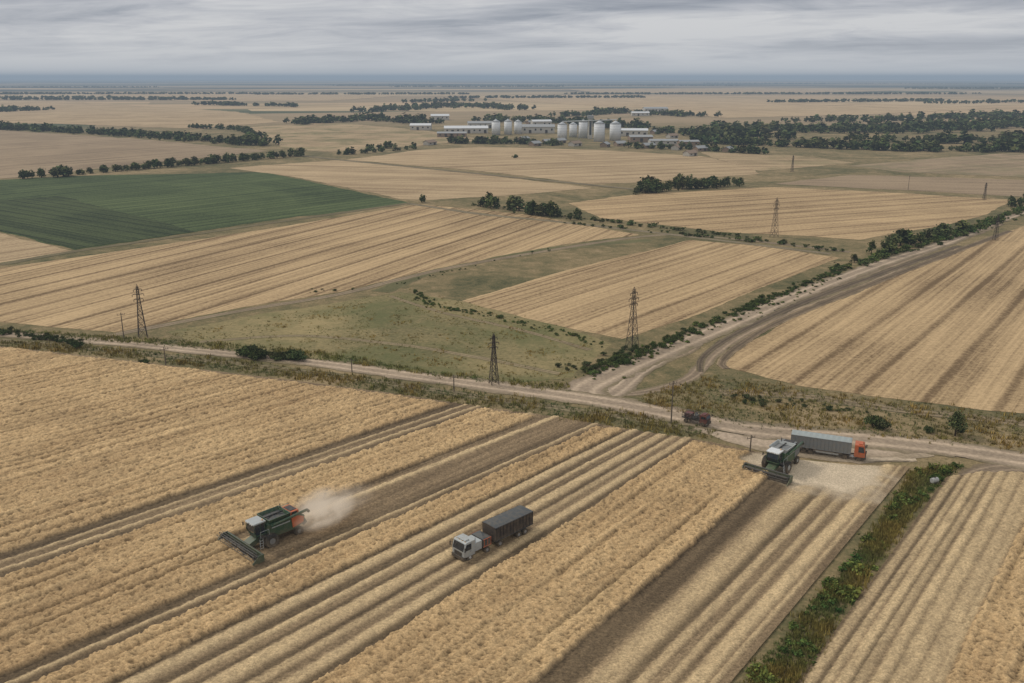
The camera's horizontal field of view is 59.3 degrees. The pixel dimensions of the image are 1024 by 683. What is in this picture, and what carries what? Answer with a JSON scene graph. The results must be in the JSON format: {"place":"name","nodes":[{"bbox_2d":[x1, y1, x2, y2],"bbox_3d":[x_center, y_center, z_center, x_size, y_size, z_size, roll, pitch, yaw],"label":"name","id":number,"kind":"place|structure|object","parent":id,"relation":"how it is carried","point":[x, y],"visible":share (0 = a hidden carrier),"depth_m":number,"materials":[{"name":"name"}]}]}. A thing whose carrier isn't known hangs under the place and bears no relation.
{"place":"outdoors","nodes":[
{"label":"outdoors","id":0,"kind":"place"},
{"bbox_2d":[0,233,69,262],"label":"wheat field","id":1,"kind":"structure","parent":0,"point":[12,248],"depth_m":326.04,"materials":[{"name":"beige plant"}]},
{"bbox_2d":[0,196,193,248],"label":"green crop field","id":2,"kind":"structure","parent":0,"point":[67,222],"depth_m":383.28,"materials":[{"name":"plant"}]},
{"bbox_2d":[0,130,263,177],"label":"wheat field","id":3,"kind":"structure","parent":0,"point":[31,151],"depth_m":754.13,"materials":[{"name":"beige plant"}]},
{"bbox_2d":[0,100,276,128],"bbox_3d":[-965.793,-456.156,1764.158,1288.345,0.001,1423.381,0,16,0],"label":"wheat field","id":4,"kind":"structure","parent":0,"point":[67,112],"depth_m":1456.62,"materials":[{"name":"beige plant"}]},
{"bbox_2d":[0,172,407,249],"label":"green crop field","id":5,"kind":"structure","parent":0,"point":[199,202],"depth_m":470.52,"materials":[{"name":"plant"}]},
{"bbox_2d":[0,203,409,264],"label":"dirt track","id":6,"kind":"structure","parent":0,"point":[39,257],"depth_m":352.35,"materials":[{"name":"brown soil"}]},
{"bbox_2d":[72,92,390,100],"bbox_3d":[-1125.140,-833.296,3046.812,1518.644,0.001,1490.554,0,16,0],"label":"wheat field","id":7,"kind":"structure","parent":0,"point":[284,97],"depth_m":2867.49,"materials":[{"name":"beige plant"}]},
{"bbox_2d":[0,204,637,332],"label":"wheat field","id":8,"kind":"structure","parent":0,"point":[184,280],"depth_m":300.00,"materials":[{"name":"beige plant"}]},
{"bbox_2d":[0,338,719,438],"bbox_3d":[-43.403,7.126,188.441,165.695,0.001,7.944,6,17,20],"label":"dirt track","id":9,"kind":"structure","parent":0,"point":[470,396],"depth_m":182.35,"materials":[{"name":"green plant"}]},
{"bbox_2d":[249,122,473,151],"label":"wheat field","id":10,"kind":"structure","parent":0,"point":[329,137],"depth_m":944.09,"materials":[{"name":"beige plant"}]},
{"bbox_2d":[409,123,431,129],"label":"warehouse","id":11,"kind":"structure","parent":10,"relation":"on","point":[420,126],"depth_m":1053.67,"materials":[{"name":"white metal"}]},
{"bbox_2d":[437,132,466,136],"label":"warehouse","id":12,"kind":"structure","parent":10,"relation":"on","point":[446,134],"depth_m":932.75,"materials":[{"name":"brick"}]},
{"bbox_2d":[200,335,560,374],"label":"dirt track","id":13,"kind":"structure","parent":0,"point":[433,349],"depth_m":209.43,"materials":[{"name":"beige soil"}]},
{"bbox_2d":[168,288,610,383],"bbox_3d":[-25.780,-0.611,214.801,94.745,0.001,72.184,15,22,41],"label":"meadow","id":14,"kind":"structure","parent":0,"point":[384,308],"depth_m":217.66,"materials":[{"name":"plant"}]},
{"bbox_2d":[413,289,603,347],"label":"hedgerow","id":15,"kind":"object","parent":14,"relation":"on","point":[489,312],"visible":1,"depth_m":236.55,"materials":[{"name":"green plant"}]},
{"bbox_2d":[233,160,588,199],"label":"wheat field","id":16,"kind":"structure","parent":0,"point":[400,182],"depth_m":543.21,"materials":[{"name":"beige plant"}]},
{"bbox_2d":[0,346,908,682],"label":"wheat field","id":17,"kind":"structure","parent":0,"point":[130,490],"depth_m":121.52,"materials":[{"name":"plant"}]},
{"bbox_2d":[450,505,532,561],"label":"grain truck","id":18,"kind":"object","parent":17,"relation":"on","point":[514,521],"visible":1,"depth_m":119.11,"materials":[{"name":"black metal"}]},
{"bbox_2d":[286,153,633,189],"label":"dirt track","id":19,"kind":"structure","parent":0,"point":[475,173],"depth_m":581.80,"materials":[{"name":"beige soil"}]},
{"bbox_2d":[98,234,850,337],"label":"dirt track","id":20,"kind":"structure","parent":0,"point":[126,332],"depth_m":271.07,"materials":[{"name":"brown soil"}]},
{"bbox_2d":[387,295,592,350],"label":"dirt track","id":21,"kind":"structure","parent":0,"point":[501,325],"depth_m":227.22,"materials":[{"name":"beige soil"}]},
{"bbox_2d":[0,78,1023,682],"bbox_3d":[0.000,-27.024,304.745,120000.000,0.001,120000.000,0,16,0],"label":"ground","id":22,"kind":"structure","parent":0,"point":[462,284],"depth_m":509.36,"materials":[{"name":"beige plant"}]},
{"bbox_2d":[0,104,55,111],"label":"distant woodland","id":23,"kind":"object","parent":22,"relation":"on","point":[9,108],"visible":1,"depth_m":1645.55,"materials":[{"name":"green plant"}]},
{"bbox_2d":[0,326,82,343],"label":"hedgerow","id":24,"kind":"object","parent":22,"relation":"on","point":[9,330],"visible":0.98,"depth_m":214.44,"materials":[{"name":"green plant"}]},
{"bbox_2d":[18,164,72,178],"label":"tree row","id":25,"kind":"object","parent":22,"relation":"on","point":[63,170],"visible":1,"depth_m":558.20,"materials":[{"name":"green plant"}]},
{"bbox_2d":[0,95,184,97],"bbox_3d":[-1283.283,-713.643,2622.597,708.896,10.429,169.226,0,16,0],"label":"distant woodland","id":26,"kind":"object","parent":22,"relation":"on","point":[67,96],"visible":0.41,"depth_m":2633.77,"materials":[{"name":"green plant"}]},
{"bbox_2d":[133,284,147,337],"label":"lattice pylon","id":27,"kind":"object","parent":22,"relation":"on","point":[138,299],"visible":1,"depth_m":214.54,"materials":[{"name":"metal"}]},
{"bbox_2d":[0,120,282,145],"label":"tree row","id":28,"kind":"object","parent":22,"relation":"on","point":[248,138],"visible":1,"depth_m":926.42,"materials":[{"name":"green plant"}]},
{"bbox_2d":[69,147,306,175],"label":"tree row","id":29,"kind":"object","parent":22,"relation":"on","point":[170,162],"visible":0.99,"depth_m":638.17,"materials":[{"name":"green plant"}]},
{"bbox_2d":[188,123,268,136],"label":"distant woodland","id":30,"kind":"object","parent":22,"relation":"on","point":[245,129],"visible":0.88,"depth_m":1063.57,"materials":[{"name":"green plant"}]},
{"bbox_2d":[191,100,297,106],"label":"distant woodland","id":31,"kind":"object","parent":22,"relation":"on","point":[233,103],"visible":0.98,"depth_m":1948.49,"materials":[{"name":"green plant"}]},
{"bbox_2d":[216,503,309,565],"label":"combine harvester","id":32,"kind":"object","parent":22,"relation":"on","point":[270,525],"visible":1,"depth_m":119.46,"materials":[{"name":"green paint"}]},
{"bbox_2d":[234,344,306,360],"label":"shrub","id":33,"kind":"object","parent":22,"relation":"on","point":[250,352],"visible":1,"depth_m":198.75,"materials":[{"name":"green plant"}]},
{"bbox_2d":[2,327,570,390],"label":"verge grass","id":34,"kind":"structure","parent":22,"relation":"on","point":[324,354],"depth_m":204.54,"materials":[{"name":"green plant"}]},
{"bbox_2d":[282,111,444,124],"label":"distant woodland","id":35,"kind":"object","parent":22,"relation":"on","point":[381,116],"visible":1,"depth_m":1223.28,"materials":[{"name":"green plant"}]},
{"bbox_2d":[336,142,416,154],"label":"distant woodland","id":36,"kind":"object","parent":22,"relation":"on","point":[348,150],"visible":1,"depth_m":738.48,"materials":[{"name":"green plant"}]},
{"bbox_2d":[365,141,397,148],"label":"tree row","id":37,"kind":"object","parent":22,"relation":"on","point":[388,144],"visible":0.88,"depth_m":786.50,"materials":[{"name":"green plant"}]},
{"bbox_2d":[350,101,535,111],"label":"distant woodland","id":38,"kind":"object","parent":22,"relation":"on","point":[434,104],"visible":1,"depth_m":1736.71,"materials":[{"name":"green plant"}]},
{"bbox_2d":[401,97,486,102],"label":"distant woodland","id":39,"kind":"object","parent":22,"relation":"on","point":[436,99],"visible":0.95,"depth_m":2255.50,"materials":[{"name":"green plant"}]},
{"bbox_2d":[444,125,487,132],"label":"warehouse","id":40,"kind":"structure","parent":22,"relation":"on","point":[475,129],"depth_m":996.22,"materials":[{"name":"white metal"}]},
{"bbox_2d":[467,121,491,127],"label":"warehouse","id":41,"kind":"structure","parent":22,"relation":"on","point":[479,123],"depth_m":1095.51,"materials":[{"name":"white metal"}]},
{"bbox_2d":[488,333,498,384],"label":"lattice pylon","id":42,"kind":"object","parent":22,"relation":"on","point":[494,346],"visible":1,"depth_m":181.67,"materials":[{"name":"metal"}]},
{"bbox_2d":[492,119,499,134],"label":"grain silo","id":43,"kind":"object","parent":22,"relation":"on","point":[495,127],"visible":0.99,"depth_m":964.73,"materials":[{"name":"grey paint"}]},
{"bbox_2d":[446,134,562,145],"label":"distant woodland","id":44,"kind":"object","parent":22,"relation":"on","point":[451,138],"visible":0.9,"depth_m":840.79,"materials":[{"name":"green plant"}]},
{"bbox_2d":[504,119,511,134],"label":"grain silo","id":45,"kind":"object","parent":22,"relation":"on","point":[507,126],"visible":1,"depth_m":973.79,"materials":[{"name":"grey paint"}]},
{"bbox_2d":[0,83,1023,102],"bbox_3d":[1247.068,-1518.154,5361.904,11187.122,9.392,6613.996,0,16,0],"label":"distant tree belt","id":46,"kind":"object","parent":22,"relation":"on","point":[470,96],"visible":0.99,"depth_m":3226.59,"materials":[{"name":"green plant"}]},
{"bbox_2d":[477,191,581,219],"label":"tree row","id":47,"kind":"object","parent":22,"relation":"on","point":[513,203],"visible":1,"depth_m":408.07,"materials":[{"name":"green plant"}]},
{"bbox_2d":[522,124,554,132],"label":"warehouse","id":48,"kind":"structure","parent":22,"relation":"on","point":[538,128],"depth_m":995.52,"materials":[{"name":"white metal"}]},
{"bbox_2d":[471,113,650,127],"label":"distant woodland","id":49,"kind":"object","parent":22,"relation":"on","point":[560,119],"visible":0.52,"depth_m":1202.51,"materials":[{"name":"green plant"}]},
{"bbox_2d":[557,121,566,139],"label":"grain silo","id":50,"kind":"object","parent":22,"relation":"on","point":[562,130],"visible":0.91,"depth_m":887.49,"materials":[{"name":"grey paint"}]},
{"bbox_2d":[569,122,576,136],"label":"grain silo","id":51,"kind":"object","parent":22,"relation":"on","point":[572,129],"visible":0.97,"depth_m":933.13,"materials":[{"name":"grey paint"}]},
{"bbox_2d":[579,119,587,137],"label":"grain silo","id":52,"kind":"object","parent":22,"relation":"on","point":[583,127],"visible":0.88,"depth_m":917.02,"materials":[{"name":"grey paint"}]},
{"bbox_2d":[563,115,616,138],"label":"elevator tower","id":53,"kind":"structure","parent":22,"relation":"on","point":[590,120],"depth_m":901.45,"materials":[{"name":"grey metal"}]},
{"bbox_2d":[594,120,604,141],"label":"grain silo","id":54,"kind":"object","parent":22,"relation":"on","point":[599,130],"visible":1,"depth_m":866.04,"materials":[{"name":"grey paint"}]},
{"bbox_2d":[555,345,653,372],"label":"hedgerow","id":55,"kind":"object","parent":22,"relation":"on","point":[621,350],"visible":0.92,"depth_m":196.18,"materials":[{"name":"green plant"}]},
{"bbox_2d":[609,120,620,140],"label":"grain silo","id":56,"kind":"object","parent":22,"relation":"on","point":[615,130],"visible":1,"depth_m":879.80,"materials":[{"name":"grey paint"}]},
{"bbox_2d":[626,287,638,347],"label":"lattice pylon","id":57,"kind":"object","parent":22,"relation":"on","point":[633,304],"visible":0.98,"depth_m":205.47,"materials":[{"name":"metal"}]},
{"bbox_2d":[621,128,647,135],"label":"warehouse","id":58,"kind":"structure","parent":22,"relation":"on","point":[633,131],"depth_m":946.60,"materials":[{"name":"white metal"}]},
{"bbox_2d":[548,106,722,116],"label":"distant woodland","id":59,"kind":"object","parent":22,"relation":"on","point":[609,110],"visible":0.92,"depth_m":1453.85,"materials":[{"name":"green plant"}]},
{"bbox_2d":[627,135,652,141],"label":"warehouse","id":60,"kind":"structure","parent":22,"relation":"on","point":[638,138],"depth_m":859.54,"materials":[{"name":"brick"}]},
{"bbox_2d":[471,203,844,251],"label":"hedgerow","id":61,"kind":"object","parent":22,"relation":"on","point":[782,241],"visible":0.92,"depth_m":367.88,"materials":[{"name":"green plant"}]},
{"bbox_2d":[563,221,762,241],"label":"hedgerow","id":62,"kind":"object","parent":22,"relation":"on","point":[689,234],"visible":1,"depth_m":353.70,"materials":[{"name":"green plant"}]},
{"bbox_2d":[648,139,677,144],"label":"warehouse","id":63,"kind":"structure","parent":22,"relation":"on","point":[667,141],"depth_m":822.66,"materials":[{"name":"grey metal"}]},
{"bbox_2d":[633,173,744,194],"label":"tree row","id":64,"kind":"object","parent":22,"relation":"on","point":[648,183],"visible":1,"depth_m":499.75,"materials":[{"name":"green plant"}]},
{"bbox_2d":[624,140,769,153],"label":"distant woodland","id":65,"kind":"object","parent":22,"relation":"on","point":[753,149],"visible":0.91,"depth_m":762.37,"materials":[{"name":"green plant"}]},
{"bbox_2d":[575,269,841,378],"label":"hedgerow","id":66,"kind":"object","parent":22,"relation":"on","point":[622,359],"visible":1,"depth_m":218.50,"materials":[{"name":"green plant"}]},
{"bbox_2d":[625,122,796,140],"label":"distant woodland","id":67,"kind":"object","parent":22,"relation":"on","point":[741,130],"visible":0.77,"depth_m":917.05,"materials":[{"name":"green plant"}]},
{"bbox_2d":[742,437,803,485],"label":"combine harvester","id":68,"kind":"object","parent":22,"relation":"on","point":[782,452],"visible":1,"depth_m":141.48,"materials":[{"name":"green paint"}]},
{"bbox_2d":[720,393,868,412],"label":"hedgerow","id":69,"kind":"object","parent":22,"relation":"on","point":[761,403],"visible":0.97,"depth_m":172.15,"materials":[{"name":"green plant"}]},
{"bbox_2d":[694,427,933,458],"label":"dirt yard","id":70,"kind":"structure","parent":22,"relation":"on","point":[760,444],"depth_m":151.77,"materials":[{"name":"beige soil"}]},
{"bbox_2d":[791,430,867,460],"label":"semi trailer truck","id":71,"kind":"object","parent":70,"relation":"on","point":[828,443],"visible":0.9,"depth_m":147.61,"materials":[{"name":"grey metal"}]},
{"bbox_2d":[638,373,1023,453],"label":"verge grass","id":72,"kind":"structure","parent":22,"relation":"on","point":[797,426],"depth_m":168.06,"materials":[{"name":"green plant"}]},
{"bbox_2d":[745,462,963,682],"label":"weed strip","id":73,"kind":"object","parent":22,"relation":"on","point":[944,469],"visible":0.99,"depth_m":108.88,"materials":[{"name":"green plant"}]},
{"bbox_2d":[689,133,1023,152],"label":"distant woodland","id":74,"kind":"object","parent":22,"relation":"on","point":[932,145],"visible":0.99,"depth_m":773.39,"materials":[{"name":"green plant"}]},
{"bbox_2d":[797,453,916,463],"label":"dirt yard","id":75,"kind":"structure","parent":22,"relation":"on","point":[832,457],"depth_m":147.02,"materials":[{"name":"beige soil"}]},
{"bbox_2d":[709,113,1023,134],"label":"distant woodland","id":76,"kind":"object","parent":22,"relation":"on","point":[992,123],"visible":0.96,"depth_m":1043.61,"materials":[{"name":"green plant"}]},
{"bbox_2d":[863,414,891,428],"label":"shrub","id":77,"kind":"object","parent":22,"relation":"on","point":[873,420],"visible":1,"depth_m":159.42,"materials":[{"name":"green plant"}]},
{"bbox_2d":[781,109,1023,122],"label":"distant woodland","id":78,"kind":"object","parent":22,"relation":"on","point":[972,114],"visible":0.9,"depth_m":1299.11,"materials":[{"name":"green plant"}]},
{"bbox_2d":[850,220,972,262],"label":"tree row","id":79,"kind":"object","parent":22,"relation":"on","point":[901,236],"visible":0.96,"depth_m":332.10,"materials":[{"name":"green plant"}]},
{"bbox_2d":[828,202,1023,270],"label":"hedgerow","id":80,"kind":"object","parent":22,"relation":"on","point":[879,255],"visible":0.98,"depth_m":341.08,"materials":[{"name":"green plant"}]},
{"bbox_2d":[843,130,1023,143],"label":"distant woodland","id":81,"kind":"object","parent":22,"relation":"on","point":[970,138],"visible":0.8,"depth_m":856.72,"materials":[{"name":"green plant"}]},
{"bbox_2d":[946,410,967,435],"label":"tree","id":82,"kind":"object","parent":22,"relation":"on","point":[956,419],"visible":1,"depth_m":155.53,"materials":[{"name":"green plant"}]},
{"bbox_2d":[923,98,1023,103],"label":"distant woodland","id":83,"kind":"object","parent":22,"relation":"on","point":[989,100],"visible":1,"depth_m":2127.03,"materials":[{"name":"green plant"}]},
{"bbox_2d":[1007,194,1023,206],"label":"tree row","id":84,"kind":"object","parent":22,"relation":"on","point":[1012,201],"visible":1,"depth_m":432.86,"materials":[{"name":"green plant"}]},
{"bbox_2d":[0,332,1023,469],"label":"dirt road","id":85,"kind":"structure","parent":0,"point":[976,452],"depth_m":169.10,"materials":[{"name":"beige soil"}]},
{"bbox_2d":[372,239,651,292],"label":"dirt track","id":86,"kind":"structure","parent":0,"point":[389,288],"depth_m":313.37,"materials":[{"name":"brown soil"}]},
{"bbox_2d":[0,0,1023,77],"label":"sky","id":87,"kind":"structure","parent":0,"point":[39,38],"materials":[{"name":"grey"}]},
{"bbox_2d":[348,147,758,183],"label":"wheat field","id":88,"kind":"structure","parent":0,"point":[589,166],"depth_m":649.81,"materials":[{"name":"beige plant"}]},
{"bbox_2d":[408,202,830,253],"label":"dirt track","id":89,"kind":"structure","parent":0,"point":[778,247],"depth_m":366.37,"materials":[{"name":"brown soil"}]},
{"bbox_2d":[606,359,671,396],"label":"dirt road","id":90,"kind":"structure","parent":0,"point":[623,387],"depth_m":183.49,"materials":[{"name":"beige soil"}]},
{"bbox_2d":[463,240,837,338],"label":"wheat field","id":91,"kind":"structure","parent":0,"point":[680,281],"depth_m":268.51,"materials":[{"name":"beige plant"}]},
{"bbox_2d":[682,409,712,426],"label":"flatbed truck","id":92,"kind":"object","parent":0,"point":[703,419],"visible":1,"depth_m":161.30,"materials":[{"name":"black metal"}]},
{"bbox_2d":[447,95,991,117],"bbox_3d":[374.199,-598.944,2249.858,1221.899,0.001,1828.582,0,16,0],"label":"wheat field","id":93,"kind":"structure","parent":0,"point":[733,108],"depth_m":1966.25,"materials":[{"name":"beige plant"}]},
{"bbox_2d":[566,88,888,93],"bbox_3d":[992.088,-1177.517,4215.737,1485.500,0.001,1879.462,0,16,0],"label":"wheat field","id":94,"kind":"structure","parent":0,"point":[700,90],"depth_m":4096.16,"materials":[{"name":"beige plant"}]},
{"bbox_2d":[626,268,903,395],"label":"dirt track","id":95,"kind":"structure","parent":0,"point":[692,374],"depth_m":199.80,"materials":[{"name":"brown soil"}]},
{"bbox_2d":[701,152,851,170],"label":"wheat field","id":96,"kind":"structure","parent":0,"point":[758,162],"depth_m":665.13,"materials":[{"name":"beige plant"}]},
{"bbox_2d":[569,187,1007,239],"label":"wheat field","id":97,"kind":"structure","parent":0,"point":[848,214],"depth_m":421.23,"materials":[{"name":"beige plant"}]},
{"bbox_2d":[561,210,1023,395],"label":"dirt road","id":98,"kind":"structure","parent":0,"point":[603,381],"depth_m":224.49,"materials":[{"name":"beige soil"}]},
{"bbox_2d":[696,245,962,371],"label":"dirt track","id":99,"kind":"structure","parent":0,"point":[702,357],"depth_m":250.51,"materials":[{"name":"brown soil"}]},
{"bbox_2d":[667,224,1003,362],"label":"dirt track","id":100,"kind":"structure","parent":0,"point":[691,351],"depth_m":290.68,"materials":[{"name":"brown soil"}]},
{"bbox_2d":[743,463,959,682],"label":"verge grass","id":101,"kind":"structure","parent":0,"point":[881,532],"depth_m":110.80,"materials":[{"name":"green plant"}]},
{"bbox_2d":[716,231,1011,368],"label":"dirt track","id":102,"kind":"structure","parent":0,"point":[723,359],"depth_m":251.45,"materials":[{"name":"brown soil"}]},
{"bbox_2d":[719,388,1023,426],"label":"dirt track","id":103,"kind":"structure","parent":0,"point":[848,402],"depth_m":171.74,"materials":[{"name":"brown soil"}]},
{"bbox_2d":[726,226,1023,412],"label":"wheat field","id":104,"kind":"structure","parent":0,"point":[947,330],"depth_m":214.29,"materials":[{"name":"beige plant"}]},
{"bbox_2d":[778,175,1023,196],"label":"wheat field","id":105,"kind":"structure","parent":0,"point":[1003,187],"depth_m":527.88,"materials":[{"name":"beige plant"}]},
{"bbox_2d":[798,471,1023,682],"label":"wheat field","id":106,"kind":"structure","parent":0,"point":[940,599],"depth_m":106.41,"materials":[{"name":"plant"}]},
{"bbox_2d":[853,152,1023,176],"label":"wheat field","id":107,"kind":"structure","parent":0,"point":[1007,164],"depth_m":635.03,"materials":[{"name":"beige plant"}]},
{"bbox_2d":[958,463,1023,474],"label":"dirt track","id":108,"kind":"structure","parent":0,"point":[974,468],"depth_m":143.28,"materials":[{"name":"beige soil"}]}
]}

